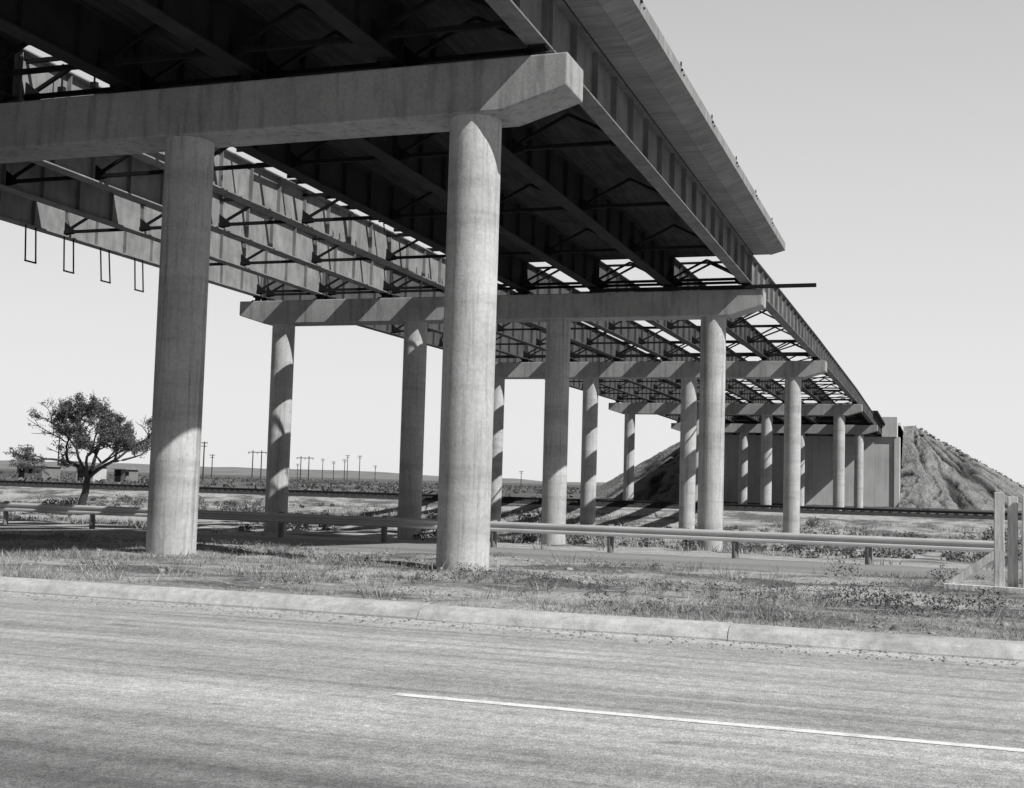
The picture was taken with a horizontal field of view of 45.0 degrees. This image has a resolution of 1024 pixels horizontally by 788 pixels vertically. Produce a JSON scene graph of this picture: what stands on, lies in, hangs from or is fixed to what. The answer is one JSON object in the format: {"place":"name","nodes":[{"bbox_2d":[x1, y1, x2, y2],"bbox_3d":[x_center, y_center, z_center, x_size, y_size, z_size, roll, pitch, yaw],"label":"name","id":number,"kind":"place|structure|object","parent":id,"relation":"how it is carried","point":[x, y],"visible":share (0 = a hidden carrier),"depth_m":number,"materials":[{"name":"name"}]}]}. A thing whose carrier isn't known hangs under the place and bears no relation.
{"place":"outdoors","nodes":[
{"label":"outdoors","id":0,"kind":"place"},
{"bbox_2d":[0,460,605,484],"bbox_3d":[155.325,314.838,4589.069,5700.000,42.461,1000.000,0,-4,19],"label":"hills","id":1,"kind":"structure","parent":0,"point":[144,468],"depth_m":4635.78,"materials":[{"name":"grey"}]},
{"bbox_2d":[0,524,1021,582],"bbox_3d":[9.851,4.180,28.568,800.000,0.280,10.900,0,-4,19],"label":"highway road","id":2,"kind":"structure","parent":0,"point":[631,559],"depth_m":33.30,"materials":[{"name":"grey asphalt"}]},
{"bbox_2d":[0,592,1022,667],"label":"gravel","id":3,"kind":"structure","parent":0,"point":[944,660],"depth_m":13.68,"materials":[{"name":"grey gravel"}]},
{"bbox_2d":[0,592,1023,787],"bbox_3d":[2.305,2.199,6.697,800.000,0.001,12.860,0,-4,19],"label":"highway road","id":4,"kind":"structure","parent":0,"point":[94,695],"depth_m":9.10,"materials":[{"name":"grey asphalt"}]},
{"bbox_2d":[393,693,1023,751],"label":"lane marking","id":5,"kind":"object","parent":4,"relation":"on","point":[736,724],"visible":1,"depth_m":8.70,"materials":[{"name":"paint"}]},
{"bbox_2d":[0,469,1023,640],"bbox_3d":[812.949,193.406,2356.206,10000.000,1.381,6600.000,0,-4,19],"label":"ground","id":6,"kind":"structure","parent":0,"point":[743,520],"depth_m":21.81,"materials":[{"name":"soil"}]},
{"bbox_2d":[15,464,62,479],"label":"shed","id":7,"kind":"structure","parent":6,"relation":"on","point":[53,470],"depth_m":183.15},
{"bbox_2d":[19,467,31,478],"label":"door and window","id":8,"kind":"structure","parent":7,"relation":"in","point":[21,472],"depth_m":183.17,"materials":[{"name":"black"}]},
{"bbox_2d":[55,436,62,463],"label":"utility pole","id":9,"kind":"object","parent":6,"relation":"on","point":[59,440],"visible":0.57,"depth_m":349.27,"materials":[{"name":"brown wood"}]},
{"bbox_2d":[3,392,151,514],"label":"mesquite tree","id":10,"kind":"object","parent":6,"relation":"on","point":[109,428],"visible":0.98,"depth_m":73.86,"materials":[{"name":"grey plant"}]},
{"bbox_2d":[76,464,109,480],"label":"shed","id":11,"kind":"structure","parent":6,"relation":"on","point":[100,474],"depth_m":180.09,"materials":[{"name":"white paint"}]},
{"bbox_2d":[77,470,82,480],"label":"door and window","id":12,"kind":"structure","parent":11,"relation":"in","point":[80,475],"depth_m":179.80,"materials":[{"name":"black"}]},
{"bbox_2d":[111,467,140,481],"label":"shed","id":13,"kind":"structure","parent":6,"relation":"on","point":[125,473],"depth_m":181.36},
{"bbox_2d":[115,469,128,481],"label":"door and window","id":14,"kind":"structure","parent":13,"relation":"in","point":[117,471],"depth_m":181.21,"materials":[{"name":"black"}]},
{"bbox_2d":[202,442,207,479],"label":"utility pole","id":15,"kind":"object","parent":6,"relation":"on","point":[203,461],"visible":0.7,"depth_m":348.66,"materials":[{"name":"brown wood"}]},
{"bbox_2d":[248,450,266,477],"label":"utility pole","id":16,"kind":"object","parent":6,"relation":"on","point":[253,452],"visible":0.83,"depth_m":499.08,"materials":[{"name":"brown wood"}]},
{"bbox_2d":[297,456,309,479],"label":"utility pole","id":17,"kind":"object","parent":6,"relation":"on","point":[300,468],"visible":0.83,"depth_m":549.08,"materials":[{"name":"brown wood"}]},
{"bbox_2d":[0,0,903,570],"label":"highway overpass","id":18,"kind":"object","parent":6,"relation":"on","point":[484,146],"visible":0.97,"depth_m":31.84,"materials":[{"name":"concrete"}]},
{"bbox_2d":[0,470,935,513],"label":"distant scrub","id":19,"kind":"object","parent":6,"relation":"on","point":[309,484],"visible":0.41,"depth_m":201.87,"materials":[{"name":"grey plant"}]},
{"bbox_2d":[0,501,993,564],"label":"guardrail","id":20,"kind":"object","parent":6,"relation":"on","point":[735,537],"visible":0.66,"depth_m":38.18,"materials":[{"name":"metal"}]},
{"bbox_2d":[0,540,1016,633],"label":"rubble","id":21,"kind":"object","parent":6,"relation":"on","point":[736,578],"visible":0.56,"depth_m":18.96,"materials":[{"name":"stone"}]},
{"bbox_2d":[0,491,1021,562],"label":"weed bushes","id":22,"kind":"object","parent":6,"relation":"on","point":[850,551],"visible":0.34,"depth_m":56.10,"materials":[{"name":"grey plant"}]},
{"bbox_2d":[0,480,1021,520],"bbox_3d":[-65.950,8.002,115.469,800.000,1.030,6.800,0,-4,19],"label":"railroad track","id":23,"kind":"structure","parent":6,"relation":"on","point":[651,504],"depth_m":89.53,"materials":[{"name":"grey metal"}]},
{"bbox_2d":[0,489,1021,569],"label":"field grass","id":24,"kind":"structure","parent":6,"relation":"on","point":[142,524],"depth_m":58.60,"materials":[{"name":"grey plant"}]},
{"bbox_2d":[0,576,1023,661],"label":"kerb","id":25,"kind":"structure","parent":6,"relation":"on","point":[1008,650],"depth_m":14.19,"materials":[{"name":"concrete"}]},
{"bbox_2d":[0,528,1023,640],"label":"median grass","id":26,"kind":"structure","parent":6,"relation":"on","point":[15,551],"depth_m":18.39,"materials":[{"name":"grey plant"}]},
{"bbox_2d":[15,529,1023,630],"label":"median weeds","id":27,"kind":"object","parent":6,"relation":"on","point":[839,595],"visible":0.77,"depth_m":18.03,"materials":[{"name":"grey plant"}]},
{"bbox_2d":[943,492,1023,593],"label":"timber barricade","id":28,"kind":"object","parent":6,"relation":"on","point":[996,554],"visible":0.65,"depth_m":19.62,"materials":[{"name":"grey wood"}]},
{"bbox_2d":[0,0,1023,486],"label":"sky","id":29,"kind":"structure","parent":0,"point":[882,141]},
{"bbox_2d":[596,426,1023,510],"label":"approach embankment","id":30,"kind":"structure","parent":0,"point":[935,473],"depth_m":148.55,"materials":[{"name":"soil"}]},
{"bbox_2d":[915,428,1023,487],"bbox_3d":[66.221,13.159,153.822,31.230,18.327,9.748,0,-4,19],"label":"embankment weeds","id":31,"kind":"object","parent":30,"relation":"on","point":[966,455],"visible":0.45,"depth_m":155.25,"materials":[{"name":"grey plant"}]}
]}

